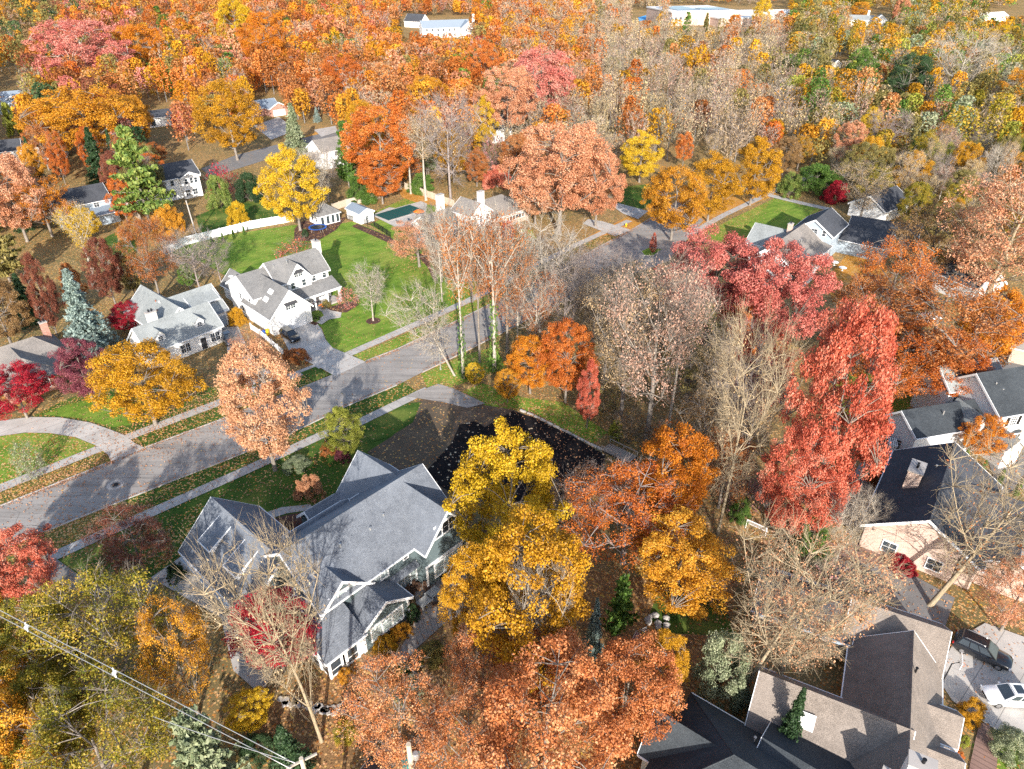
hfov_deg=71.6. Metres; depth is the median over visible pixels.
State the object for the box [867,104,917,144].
bare tree
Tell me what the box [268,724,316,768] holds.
spruce tree
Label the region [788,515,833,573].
shrub
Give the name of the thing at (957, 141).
oak tree
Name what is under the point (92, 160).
spruce tree
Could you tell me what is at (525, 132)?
maple tree
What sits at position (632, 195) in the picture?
lawn
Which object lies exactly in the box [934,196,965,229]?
maple tree
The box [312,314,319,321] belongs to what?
shrub
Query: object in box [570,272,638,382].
oak tree
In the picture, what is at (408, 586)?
patio chair
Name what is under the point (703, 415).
oak tree
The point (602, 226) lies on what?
driveway
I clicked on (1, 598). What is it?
maple tree
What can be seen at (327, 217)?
window
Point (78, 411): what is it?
lawn
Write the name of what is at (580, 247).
bare tree
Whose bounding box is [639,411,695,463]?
shrub
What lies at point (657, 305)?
oak tree
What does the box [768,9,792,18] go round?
white long house
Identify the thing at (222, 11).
maple tree
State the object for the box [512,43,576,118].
oak tree
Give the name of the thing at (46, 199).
oak tree
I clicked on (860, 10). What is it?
maple tree
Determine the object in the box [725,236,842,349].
oak tree
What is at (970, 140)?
maple tree
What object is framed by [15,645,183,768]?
oak tree
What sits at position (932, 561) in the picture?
window
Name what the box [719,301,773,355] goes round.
maple tree
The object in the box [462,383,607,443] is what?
lawn
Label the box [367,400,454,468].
dark lot
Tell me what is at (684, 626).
lawn
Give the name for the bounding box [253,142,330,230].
maple tree
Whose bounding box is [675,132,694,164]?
maple tree
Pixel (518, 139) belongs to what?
maple tree
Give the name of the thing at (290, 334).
parked car
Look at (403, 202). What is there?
lawn
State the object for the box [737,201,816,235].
lawn
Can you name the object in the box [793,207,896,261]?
grey blue house
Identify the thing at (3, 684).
maple tree
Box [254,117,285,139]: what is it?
driveway
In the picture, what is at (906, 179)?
oak tree
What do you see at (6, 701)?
maple tree
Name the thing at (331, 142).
white saltbox house
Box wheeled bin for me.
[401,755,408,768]
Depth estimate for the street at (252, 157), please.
228.54 m
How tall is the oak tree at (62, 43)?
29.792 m
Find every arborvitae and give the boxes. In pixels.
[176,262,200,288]
[996,468,1005,484]
[1012,481,1023,495]
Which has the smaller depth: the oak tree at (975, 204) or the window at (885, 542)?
the window at (885, 542)
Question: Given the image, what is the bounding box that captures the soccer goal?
[745,519,767,535]
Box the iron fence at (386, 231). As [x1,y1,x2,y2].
[346,215,390,236]
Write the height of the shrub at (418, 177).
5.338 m
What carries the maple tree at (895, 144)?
on the ground at (46, 250)
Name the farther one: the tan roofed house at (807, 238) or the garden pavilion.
the garden pavilion
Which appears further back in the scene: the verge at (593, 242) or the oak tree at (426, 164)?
the oak tree at (426, 164)
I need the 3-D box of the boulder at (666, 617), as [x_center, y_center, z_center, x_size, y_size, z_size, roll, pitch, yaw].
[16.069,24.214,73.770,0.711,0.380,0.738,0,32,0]
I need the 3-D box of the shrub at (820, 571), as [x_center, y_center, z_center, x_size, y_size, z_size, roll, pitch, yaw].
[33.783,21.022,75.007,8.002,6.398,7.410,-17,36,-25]
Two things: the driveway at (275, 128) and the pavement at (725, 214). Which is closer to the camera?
the pavement at (725, 214)
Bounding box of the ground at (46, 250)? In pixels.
[0,0,1023,768]
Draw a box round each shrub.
[0,102,22,137]
[7,438,47,481]
[151,203,185,235]
[166,561,187,585]
[171,111,191,129]
[204,174,231,210]
[225,200,250,225]
[227,306,248,326]
[233,171,264,203]
[238,731,275,768]
[273,236,310,258]
[279,348,311,364]
[281,454,311,475]
[285,515,301,530]
[293,474,326,503]
[301,229,308,236]
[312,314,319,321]
[319,440,335,457]
[321,299,331,308]
[332,716,358,746]
[334,446,351,463]
[335,285,359,309]
[337,667,355,687]
[345,175,377,205]
[370,633,399,658]
[381,660,411,685]
[389,622,412,641]
[394,674,424,708]
[405,603,420,623]
[406,173,434,195]
[415,639,449,670]
[472,129,503,170]
[482,164,512,189]
[502,221,514,240]
[515,229,536,242]
[534,473,593,529]
[583,377,620,420]
[589,466,647,514]
[599,404,654,454]
[608,419,624,441]
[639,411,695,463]
[680,567,734,623]
[681,388,724,426]
[717,464,778,515]
[728,494,751,526]
[776,171,803,199]
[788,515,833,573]
[794,162,844,196]
[807,557,858,594]
[819,180,849,204]
[866,465,885,486]
[883,552,918,578]
[955,696,987,729]
[955,750,964,758]
[959,734,970,748]
[986,722,1023,768]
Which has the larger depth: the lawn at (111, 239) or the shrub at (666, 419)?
the lawn at (111, 239)
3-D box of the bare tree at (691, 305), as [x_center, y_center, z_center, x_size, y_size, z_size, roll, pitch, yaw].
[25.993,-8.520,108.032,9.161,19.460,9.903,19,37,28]
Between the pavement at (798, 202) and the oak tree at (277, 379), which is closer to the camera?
the oak tree at (277, 379)
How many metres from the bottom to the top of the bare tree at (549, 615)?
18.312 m
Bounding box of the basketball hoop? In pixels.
[943,652,965,681]
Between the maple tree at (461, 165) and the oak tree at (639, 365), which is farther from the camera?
the maple tree at (461, 165)
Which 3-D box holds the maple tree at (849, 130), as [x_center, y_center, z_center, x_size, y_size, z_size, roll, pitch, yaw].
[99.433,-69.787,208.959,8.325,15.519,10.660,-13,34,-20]
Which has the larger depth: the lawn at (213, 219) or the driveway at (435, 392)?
the lawn at (213, 219)
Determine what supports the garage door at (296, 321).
in the white farmhouse
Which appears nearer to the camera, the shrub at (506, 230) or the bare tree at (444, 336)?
the bare tree at (444, 336)
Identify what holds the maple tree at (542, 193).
on the ground at (46, 250)
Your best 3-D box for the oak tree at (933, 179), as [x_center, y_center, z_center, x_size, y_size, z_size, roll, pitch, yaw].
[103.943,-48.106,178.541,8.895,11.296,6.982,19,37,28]
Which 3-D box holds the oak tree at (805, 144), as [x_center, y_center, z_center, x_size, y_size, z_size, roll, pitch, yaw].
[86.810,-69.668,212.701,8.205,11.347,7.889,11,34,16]
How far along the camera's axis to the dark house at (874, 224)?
161.57 m
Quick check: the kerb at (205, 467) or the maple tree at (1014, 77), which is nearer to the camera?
the kerb at (205, 467)
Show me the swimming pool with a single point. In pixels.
(398, 212)
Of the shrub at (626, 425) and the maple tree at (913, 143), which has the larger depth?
the maple tree at (913, 143)
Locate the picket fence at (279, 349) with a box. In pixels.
[249,323,282,353]
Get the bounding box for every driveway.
[0,417,143,460]
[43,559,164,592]
[151,559,271,689]
[221,327,269,385]
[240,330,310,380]
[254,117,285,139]
[283,323,363,375]
[315,126,336,136]
[406,384,484,407]
[584,219,629,235]
[612,203,647,218]
[834,560,954,625]
[943,623,1023,731]
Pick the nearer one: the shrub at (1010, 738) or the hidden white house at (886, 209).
the shrub at (1010, 738)
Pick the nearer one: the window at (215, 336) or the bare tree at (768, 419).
the bare tree at (768, 419)
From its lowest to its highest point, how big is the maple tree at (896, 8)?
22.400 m
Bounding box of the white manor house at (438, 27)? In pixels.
[419,14,473,37]
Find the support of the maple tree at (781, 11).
on the ground at (46, 250)
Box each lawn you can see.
[0,433,94,483]
[32,380,265,433]
[45,395,131,426]
[57,406,400,597]
[75,503,202,584]
[104,232,137,255]
[172,221,478,352]
[196,199,277,235]
[369,204,435,239]
[373,199,415,213]
[421,348,505,386]
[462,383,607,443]
[617,184,660,208]
[650,591,731,635]
[699,198,820,242]
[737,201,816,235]
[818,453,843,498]
[834,372,912,426]
[972,730,1023,768]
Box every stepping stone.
[282,696,289,704]
[311,706,318,713]
[319,706,326,714]
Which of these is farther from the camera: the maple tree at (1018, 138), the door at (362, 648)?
the maple tree at (1018, 138)
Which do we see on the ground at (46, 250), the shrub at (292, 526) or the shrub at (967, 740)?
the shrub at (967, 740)
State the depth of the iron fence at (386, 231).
173.05 m
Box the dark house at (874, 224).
[849,215,921,251]
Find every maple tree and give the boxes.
[0,151,45,241]
[0,278,34,343]
[0,522,58,606]
[0,587,5,604]
[0,593,90,700]
[0,625,60,722]
[0,660,103,768]
[0,687,61,768]
[11,82,147,150]
[11,95,30,122]
[16,143,46,177]
[18,184,48,215]
[19,123,57,170]
[20,251,65,335]
[44,145,69,184]
[47,337,105,400]
[57,262,88,296]
[66,207,101,238]
[73,126,102,166]
[79,236,124,303]
[83,337,208,425]
[97,153,127,195]
[100,148,114,169]
[103,173,136,220]
[104,300,137,329]
[108,94,153,140]
[109,23,171,66]
[111,249,141,293]
[119,160,154,200]
[135,142,160,163]
[138,142,166,160]
[139,161,167,193]
[140,153,163,164]
[188,78,265,159]
[213,0,255,40]
[235,10,288,66]
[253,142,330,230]
[275,147,306,190]
[315,54,364,103]
[344,99,384,151]
[356,153,405,203]
[358,135,385,181]
[382,129,399,167]
[389,144,410,187]
[404,74,449,100]
[433,136,468,182]
[437,541,515,654]
[439,129,464,168]
[442,416,574,562]
[460,39,503,88]
[463,626,638,768]
[464,147,489,186]
[464,503,593,693]
[473,95,499,150]
[493,368,521,402]
[497,133,535,174]
[504,334,557,393]
[510,125,542,161]
[532,170,557,212]
[534,317,600,402]
[556,163,582,195]
[569,629,687,753]
[575,357,600,427]
[603,280,654,315]
[620,129,665,182]
[631,504,744,621]
[635,628,690,691]
[636,422,720,524]
[639,164,708,240]
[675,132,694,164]
[687,149,745,221]
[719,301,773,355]
[726,14,740,27]
[726,135,783,205]
[751,0,771,23]
[768,136,803,178]
[775,10,786,20]
[832,119,868,171]
[840,48,881,105]
[840,141,886,194]
[850,1,871,14]
[853,164,894,193]
[856,106,884,153]
[857,135,886,172]
[870,145,896,184]
[879,118,907,147]
[886,51,934,118]
[891,327,994,397]
[892,0,911,19]
[892,150,934,190]
[896,181,936,223]
[906,129,939,179]
[906,137,927,155]
[922,200,964,243]
[922,246,950,265]
[923,141,959,185]
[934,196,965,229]
[937,180,973,208]
[941,168,980,205]
[948,140,986,180]
[950,283,1023,366]
[957,138,982,165]
[958,412,1015,460]
[980,24,1023,48]
[981,189,1020,239]
[989,172,1023,220]
[993,135,1022,169]
[997,67,1023,120]
[1000,198,1023,251]
[1004,152,1023,179]
[1019,136,1023,162]
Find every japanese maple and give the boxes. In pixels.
[0,359,54,420]
[221,585,320,672]
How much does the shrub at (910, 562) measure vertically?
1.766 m
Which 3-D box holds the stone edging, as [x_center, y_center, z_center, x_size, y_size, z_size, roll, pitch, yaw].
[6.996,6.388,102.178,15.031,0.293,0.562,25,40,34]
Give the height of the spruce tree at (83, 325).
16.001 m
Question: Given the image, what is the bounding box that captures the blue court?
[638,15,645,20]
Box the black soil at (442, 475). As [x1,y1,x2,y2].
[428,411,604,500]
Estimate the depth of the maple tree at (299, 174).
192.56 m
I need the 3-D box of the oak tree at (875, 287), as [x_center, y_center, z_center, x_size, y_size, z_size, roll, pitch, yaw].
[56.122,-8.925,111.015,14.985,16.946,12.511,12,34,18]
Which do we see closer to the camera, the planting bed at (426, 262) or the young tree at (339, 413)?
the young tree at (339, 413)
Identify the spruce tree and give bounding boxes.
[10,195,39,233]
[11,273,44,329]
[23,136,47,178]
[60,268,124,361]
[83,126,107,184]
[104,129,113,155]
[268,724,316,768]
[283,102,307,152]
[313,106,322,122]
[582,597,603,662]
[702,12,709,36]
[777,687,806,742]
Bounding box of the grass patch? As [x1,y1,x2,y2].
[365,402,420,441]
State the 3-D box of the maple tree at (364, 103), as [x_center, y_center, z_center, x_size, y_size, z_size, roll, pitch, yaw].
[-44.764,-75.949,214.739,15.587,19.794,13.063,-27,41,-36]
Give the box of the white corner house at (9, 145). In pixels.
[0,138,68,165]
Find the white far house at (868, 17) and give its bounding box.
[849,10,887,25]
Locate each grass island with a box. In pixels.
[301,367,328,380]
[642,248,660,254]
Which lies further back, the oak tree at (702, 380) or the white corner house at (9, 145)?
the white corner house at (9, 145)
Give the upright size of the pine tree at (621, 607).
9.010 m
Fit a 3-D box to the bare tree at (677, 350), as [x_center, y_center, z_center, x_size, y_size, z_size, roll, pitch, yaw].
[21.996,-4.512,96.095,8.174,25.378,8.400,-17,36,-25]
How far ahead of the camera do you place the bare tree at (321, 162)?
168.41 m
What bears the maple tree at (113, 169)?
on the ground at (46, 250)
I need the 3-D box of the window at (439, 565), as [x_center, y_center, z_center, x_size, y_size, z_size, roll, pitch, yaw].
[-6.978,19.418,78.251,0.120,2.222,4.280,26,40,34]
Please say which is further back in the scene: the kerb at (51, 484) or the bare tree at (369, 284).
the bare tree at (369, 284)
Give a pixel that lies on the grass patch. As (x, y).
(399, 419)
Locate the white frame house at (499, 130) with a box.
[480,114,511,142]
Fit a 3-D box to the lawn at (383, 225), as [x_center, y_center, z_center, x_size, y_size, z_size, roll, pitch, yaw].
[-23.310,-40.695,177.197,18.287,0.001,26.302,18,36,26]
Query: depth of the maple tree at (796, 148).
203.19 m
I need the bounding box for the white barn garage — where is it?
[932,254,1007,301]
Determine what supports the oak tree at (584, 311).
on the ground at (46, 250)
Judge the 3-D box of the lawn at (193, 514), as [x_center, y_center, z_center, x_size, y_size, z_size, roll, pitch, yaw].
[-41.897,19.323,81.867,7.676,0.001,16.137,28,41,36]
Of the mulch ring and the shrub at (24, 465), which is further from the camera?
the mulch ring
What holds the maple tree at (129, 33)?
on the ground at (46, 250)
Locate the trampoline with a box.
[308,224,326,232]
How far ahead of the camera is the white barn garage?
137.59 m
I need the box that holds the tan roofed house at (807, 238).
[746,221,832,287]
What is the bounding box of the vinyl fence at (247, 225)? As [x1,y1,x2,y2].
[163,214,292,253]
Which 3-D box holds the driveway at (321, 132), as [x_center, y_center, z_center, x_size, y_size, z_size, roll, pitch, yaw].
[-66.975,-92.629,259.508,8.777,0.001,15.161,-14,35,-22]
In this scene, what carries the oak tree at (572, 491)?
on the ground at (46, 250)
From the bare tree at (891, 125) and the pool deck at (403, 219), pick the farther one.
the bare tree at (891, 125)
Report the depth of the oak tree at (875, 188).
168.83 m
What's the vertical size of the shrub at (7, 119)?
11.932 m
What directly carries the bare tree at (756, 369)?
on the ground at (46, 250)
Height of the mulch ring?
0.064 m
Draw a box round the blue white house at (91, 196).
[45,182,120,228]
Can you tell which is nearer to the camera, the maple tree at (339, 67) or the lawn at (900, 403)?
the lawn at (900, 403)
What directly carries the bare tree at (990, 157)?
on the ground at (46, 250)
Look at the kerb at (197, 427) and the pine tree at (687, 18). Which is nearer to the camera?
the kerb at (197, 427)
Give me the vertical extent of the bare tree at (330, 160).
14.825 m
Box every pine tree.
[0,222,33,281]
[106,124,175,224]
[167,704,251,768]
[335,120,356,186]
[600,574,639,635]
[682,11,691,43]
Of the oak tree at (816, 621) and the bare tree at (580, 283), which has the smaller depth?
the oak tree at (816, 621)
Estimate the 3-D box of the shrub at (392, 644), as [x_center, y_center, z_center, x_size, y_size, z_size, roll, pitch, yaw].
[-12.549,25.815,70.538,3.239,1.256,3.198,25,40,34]
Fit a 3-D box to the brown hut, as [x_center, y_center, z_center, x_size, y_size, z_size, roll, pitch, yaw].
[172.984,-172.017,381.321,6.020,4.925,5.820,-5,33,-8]
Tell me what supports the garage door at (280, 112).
in the brick garage house at (271, 107)
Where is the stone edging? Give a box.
[520,409,602,450]
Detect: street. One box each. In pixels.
[0,201,702,540]
[201,125,360,174]
[634,220,702,273]
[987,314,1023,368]
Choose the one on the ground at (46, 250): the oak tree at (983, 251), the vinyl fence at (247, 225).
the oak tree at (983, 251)
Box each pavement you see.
[0,352,347,491]
[28,387,425,567]
[346,220,631,354]
[683,176,812,235]
[768,194,828,209]
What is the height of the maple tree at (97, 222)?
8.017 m
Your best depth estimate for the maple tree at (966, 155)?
190.87 m
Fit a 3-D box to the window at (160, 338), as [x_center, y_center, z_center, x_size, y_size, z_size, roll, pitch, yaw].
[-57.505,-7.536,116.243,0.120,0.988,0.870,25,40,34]
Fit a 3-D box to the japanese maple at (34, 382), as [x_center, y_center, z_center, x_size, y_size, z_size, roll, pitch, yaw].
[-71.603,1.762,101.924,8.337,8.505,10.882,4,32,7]
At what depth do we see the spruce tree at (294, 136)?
228.15 m
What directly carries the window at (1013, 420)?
in the white shuttered house at (930, 419)
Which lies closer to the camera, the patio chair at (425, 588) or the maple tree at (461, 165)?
the patio chair at (425, 588)
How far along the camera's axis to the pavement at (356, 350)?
132.61 m
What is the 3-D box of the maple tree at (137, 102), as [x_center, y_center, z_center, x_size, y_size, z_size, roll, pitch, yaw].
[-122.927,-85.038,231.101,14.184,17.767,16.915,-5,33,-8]
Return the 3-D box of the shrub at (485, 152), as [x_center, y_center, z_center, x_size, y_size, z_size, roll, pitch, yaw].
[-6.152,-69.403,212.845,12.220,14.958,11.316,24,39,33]
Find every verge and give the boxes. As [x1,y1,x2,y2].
[0,438,142,504]
[4,501,131,567]
[124,382,415,514]
[138,355,356,447]
[355,293,503,360]
[498,234,620,293]
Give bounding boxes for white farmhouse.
[220,238,341,335]
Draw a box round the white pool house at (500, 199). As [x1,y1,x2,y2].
[411,190,527,245]
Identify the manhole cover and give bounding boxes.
[106,480,123,489]
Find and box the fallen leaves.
[0,192,1023,768]
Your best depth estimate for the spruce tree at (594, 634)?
68.24 m
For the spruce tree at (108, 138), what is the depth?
204.94 m
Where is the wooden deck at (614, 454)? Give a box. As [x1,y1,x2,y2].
[601,438,637,465]
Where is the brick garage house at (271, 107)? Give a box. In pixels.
[238,98,287,116]
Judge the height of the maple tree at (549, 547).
19.701 m
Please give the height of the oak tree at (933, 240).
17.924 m
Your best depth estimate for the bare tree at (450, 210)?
138.87 m
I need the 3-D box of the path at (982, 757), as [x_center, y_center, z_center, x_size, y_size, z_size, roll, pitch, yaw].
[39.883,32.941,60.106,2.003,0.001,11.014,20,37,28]
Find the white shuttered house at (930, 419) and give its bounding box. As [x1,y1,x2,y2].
[885,358,1023,467]
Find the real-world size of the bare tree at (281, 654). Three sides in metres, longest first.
27.266 x 9.671 x 8.946 m
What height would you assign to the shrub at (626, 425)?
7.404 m
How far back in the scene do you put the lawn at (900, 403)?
108.68 m
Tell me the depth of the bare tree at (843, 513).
75.19 m
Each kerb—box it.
[0,463,104,505]
[46,384,396,531]
[145,392,287,446]
[365,240,610,360]
[422,291,579,372]
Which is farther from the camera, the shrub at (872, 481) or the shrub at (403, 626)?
the shrub at (872, 481)
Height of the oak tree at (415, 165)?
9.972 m
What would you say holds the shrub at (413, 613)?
on the leaf carpet at (602, 586)
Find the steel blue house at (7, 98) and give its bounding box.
[0,89,28,114]
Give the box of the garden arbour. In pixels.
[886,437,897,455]
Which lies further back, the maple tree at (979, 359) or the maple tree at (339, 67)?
the maple tree at (339, 67)
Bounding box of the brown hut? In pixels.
[831,59,841,67]
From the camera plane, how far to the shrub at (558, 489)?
88.03 m
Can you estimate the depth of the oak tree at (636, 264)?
116.26 m
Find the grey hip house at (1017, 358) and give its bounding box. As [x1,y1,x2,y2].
[1007,319,1023,364]
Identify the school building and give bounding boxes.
[646,5,766,26]
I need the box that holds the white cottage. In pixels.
[983,12,1008,20]
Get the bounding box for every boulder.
[651,612,658,618]
[663,615,669,620]
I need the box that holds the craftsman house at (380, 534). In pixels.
[178,450,471,679]
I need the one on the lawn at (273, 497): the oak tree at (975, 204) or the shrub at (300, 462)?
the shrub at (300, 462)
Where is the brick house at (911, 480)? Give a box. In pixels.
[860,442,1023,602]
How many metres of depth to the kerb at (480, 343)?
123.01 m
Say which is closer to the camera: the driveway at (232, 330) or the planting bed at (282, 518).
the planting bed at (282, 518)
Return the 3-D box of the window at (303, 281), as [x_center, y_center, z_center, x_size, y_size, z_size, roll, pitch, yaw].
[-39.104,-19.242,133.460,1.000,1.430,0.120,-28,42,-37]
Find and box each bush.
[200,157,237,198]
[221,685,273,732]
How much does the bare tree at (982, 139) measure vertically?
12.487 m
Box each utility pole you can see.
[185,200,195,232]
[286,752,316,768]
[406,742,419,768]
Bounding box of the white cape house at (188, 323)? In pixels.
[123,283,228,362]
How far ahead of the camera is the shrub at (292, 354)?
118.11 m
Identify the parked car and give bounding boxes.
[221,328,237,345]
[279,326,300,342]
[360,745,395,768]
[951,628,1013,670]
[980,682,1023,707]
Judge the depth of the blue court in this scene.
620.34 m
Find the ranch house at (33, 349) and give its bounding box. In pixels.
[0,318,72,403]
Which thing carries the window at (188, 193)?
in the white gabled house at (182, 179)
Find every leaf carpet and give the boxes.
[115,208,172,239]
[244,549,742,768]
[399,188,454,205]
[582,175,775,239]
[827,255,889,320]
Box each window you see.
[158,335,163,341]
[179,341,191,353]
[185,189,190,195]
[192,188,198,194]
[210,330,220,342]
[285,303,295,310]
[290,281,295,289]
[293,272,302,277]
[301,278,306,285]
[326,216,330,223]
[328,584,354,600]
[331,214,334,222]
[335,213,339,221]
[370,604,403,642]
[373,569,389,581]
[398,569,417,588]
[433,512,456,540]
[434,543,462,578]
[506,212,524,221]
[879,539,897,553]
[924,557,943,572]
[1008,416,1018,425]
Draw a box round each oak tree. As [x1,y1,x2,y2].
[1,172,77,236]
[5,552,187,705]
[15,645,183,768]
[21,18,135,87]
[43,128,68,176]
[79,497,177,576]
[107,135,121,157]
[112,215,177,294]
[129,586,214,714]
[213,338,312,471]
[226,323,274,387]
[323,644,460,768]
[339,102,415,197]
[386,218,440,266]
[396,150,424,175]
[405,678,537,768]
[418,141,438,173]
[440,614,527,717]
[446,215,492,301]
[470,65,540,143]
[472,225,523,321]
[497,120,616,233]
[509,264,570,340]
[511,166,559,223]
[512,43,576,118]
[550,261,622,344]
[557,460,612,541]
[559,453,709,572]
[569,150,627,226]
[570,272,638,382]
[580,131,614,152]
[580,261,681,425]
[595,242,722,442]
[599,251,686,351]
[627,133,657,161]
[641,299,686,392]
[653,223,785,345]
[659,301,730,402]
[672,388,741,465]
[690,338,757,439]
[697,426,759,508]
[703,132,726,160]
[718,317,803,433]
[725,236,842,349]
[733,513,914,683]
[754,417,850,551]
[778,291,900,515]
[790,134,815,170]
[819,271,929,372]
[827,145,848,169]
[831,158,904,216]
[836,231,945,315]
[848,267,1023,393]
[849,317,976,403]
[882,200,992,285]
[894,147,927,190]
[908,149,926,177]
[910,171,945,207]
[926,136,948,175]
[931,122,959,144]
[931,164,958,200]
[933,156,1023,313]
[943,130,966,156]
[953,157,988,187]
[959,195,996,244]
[966,169,990,206]
[972,183,999,216]
[972,549,1023,631]
[990,142,1004,175]
[993,139,1022,173]
[997,149,1023,184]
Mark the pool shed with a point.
(359, 213)
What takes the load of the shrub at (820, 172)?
on the ground at (46, 250)
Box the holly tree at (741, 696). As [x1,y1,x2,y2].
[691,628,753,714]
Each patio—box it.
[361,570,472,672]
[811,543,897,566]
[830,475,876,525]
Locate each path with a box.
[267,504,311,517]
[317,307,341,323]
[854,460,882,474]
[969,723,997,768]
[988,450,1023,493]
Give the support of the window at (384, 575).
in the craftsman house at (380, 534)
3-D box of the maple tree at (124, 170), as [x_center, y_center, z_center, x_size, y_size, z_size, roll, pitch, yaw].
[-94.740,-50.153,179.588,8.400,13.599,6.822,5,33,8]
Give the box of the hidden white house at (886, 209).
[847,185,908,220]
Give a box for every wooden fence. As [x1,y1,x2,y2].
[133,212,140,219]
[331,183,401,208]
[404,182,453,205]
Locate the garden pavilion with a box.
[309,203,340,224]
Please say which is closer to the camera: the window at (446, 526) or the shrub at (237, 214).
the window at (446, 526)
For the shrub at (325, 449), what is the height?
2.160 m
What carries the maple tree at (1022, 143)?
on the ground at (46, 250)
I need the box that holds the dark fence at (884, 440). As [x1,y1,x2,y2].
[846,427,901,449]
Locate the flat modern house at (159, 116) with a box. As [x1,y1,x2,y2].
[131,108,174,127]
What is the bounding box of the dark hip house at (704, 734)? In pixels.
[637,692,890,768]
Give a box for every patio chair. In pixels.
[406,583,416,595]
[412,579,421,591]
[423,580,431,592]
[431,599,438,608]
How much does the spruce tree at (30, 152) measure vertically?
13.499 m
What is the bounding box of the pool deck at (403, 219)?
[374,201,426,226]
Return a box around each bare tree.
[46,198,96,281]
[140,154,152,166]
[154,224,223,286]
[170,501,327,743]
[198,235,231,281]
[293,143,332,208]
[306,145,342,201]
[347,256,386,320]
[377,272,455,375]
[386,116,423,193]
[395,107,445,200]
[410,87,488,198]
[410,139,438,173]
[411,196,463,281]
[415,209,457,301]
[430,192,486,378]
[456,187,530,372]
[456,218,497,362]
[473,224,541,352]
[492,204,589,332]
[496,225,542,339]
[507,555,576,670]
[525,225,592,311]
[544,247,591,348]
[565,242,639,341]
[567,240,642,314]
[653,264,726,428]
[662,264,722,382]
[703,315,777,450]
[705,291,811,534]
[720,353,799,478]
[723,497,911,687]
[830,483,881,566]
[850,483,897,540]
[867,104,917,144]
[923,26,1023,100]
[925,422,1023,607]
[931,152,956,190]
[969,128,995,156]
[974,151,992,175]
[984,141,1019,197]
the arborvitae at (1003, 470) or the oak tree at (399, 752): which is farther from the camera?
the arborvitae at (1003, 470)
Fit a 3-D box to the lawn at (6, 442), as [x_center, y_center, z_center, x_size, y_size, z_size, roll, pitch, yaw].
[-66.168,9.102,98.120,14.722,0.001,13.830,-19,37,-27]
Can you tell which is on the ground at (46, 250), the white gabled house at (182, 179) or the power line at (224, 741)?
the white gabled house at (182, 179)
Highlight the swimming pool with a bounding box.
[374,204,424,220]
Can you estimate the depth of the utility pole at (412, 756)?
54.13 m
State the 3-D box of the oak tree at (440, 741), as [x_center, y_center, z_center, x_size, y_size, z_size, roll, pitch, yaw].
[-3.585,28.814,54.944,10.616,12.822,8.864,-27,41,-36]
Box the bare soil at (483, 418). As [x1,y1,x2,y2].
[388,399,604,505]
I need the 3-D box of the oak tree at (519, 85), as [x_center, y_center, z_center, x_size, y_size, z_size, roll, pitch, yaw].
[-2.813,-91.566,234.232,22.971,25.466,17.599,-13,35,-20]
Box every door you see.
[199,336,208,349]
[218,314,227,326]
[273,109,285,116]
[279,312,306,328]
[352,213,356,222]
[358,639,365,655]
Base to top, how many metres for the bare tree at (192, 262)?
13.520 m
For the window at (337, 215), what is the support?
in the garden pavilion
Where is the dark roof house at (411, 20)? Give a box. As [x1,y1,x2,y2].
[404,13,428,27]
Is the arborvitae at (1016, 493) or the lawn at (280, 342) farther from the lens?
the lawn at (280, 342)
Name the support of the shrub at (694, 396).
on the ground at (46, 250)
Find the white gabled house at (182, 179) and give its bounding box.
[108,159,202,212]
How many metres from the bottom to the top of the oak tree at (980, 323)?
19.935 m
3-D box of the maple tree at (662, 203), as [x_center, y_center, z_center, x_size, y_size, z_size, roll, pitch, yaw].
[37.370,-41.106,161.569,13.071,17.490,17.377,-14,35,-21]
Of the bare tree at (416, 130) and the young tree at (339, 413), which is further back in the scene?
the bare tree at (416, 130)
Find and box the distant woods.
[0,0,1023,167]
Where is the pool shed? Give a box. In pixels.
[344,202,374,223]
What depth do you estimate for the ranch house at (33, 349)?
112.42 m
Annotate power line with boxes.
[0,610,295,763]
[0,616,290,768]
[153,716,294,762]
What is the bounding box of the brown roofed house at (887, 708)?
[745,567,965,768]
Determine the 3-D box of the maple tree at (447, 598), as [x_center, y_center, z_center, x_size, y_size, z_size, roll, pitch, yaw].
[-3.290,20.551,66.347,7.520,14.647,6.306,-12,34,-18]
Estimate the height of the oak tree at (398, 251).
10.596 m
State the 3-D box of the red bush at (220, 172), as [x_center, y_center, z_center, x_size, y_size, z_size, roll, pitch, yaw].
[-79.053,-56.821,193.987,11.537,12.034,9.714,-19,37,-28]
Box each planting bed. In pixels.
[275,512,302,529]
[294,217,345,240]
[327,302,358,311]
[352,224,393,243]
[415,252,436,280]
[843,440,893,484]
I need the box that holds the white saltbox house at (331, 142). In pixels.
[287,136,350,169]
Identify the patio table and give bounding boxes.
[416,595,432,610]
[424,586,440,598]
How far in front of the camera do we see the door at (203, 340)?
121.60 m
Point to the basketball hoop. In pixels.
(960, 662)
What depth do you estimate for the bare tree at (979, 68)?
274.34 m
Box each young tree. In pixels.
[317,406,365,454]
[465,362,484,386]
[649,232,656,253]
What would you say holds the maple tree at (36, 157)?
on the ground at (46, 250)
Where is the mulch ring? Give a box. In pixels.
[366,318,380,323]

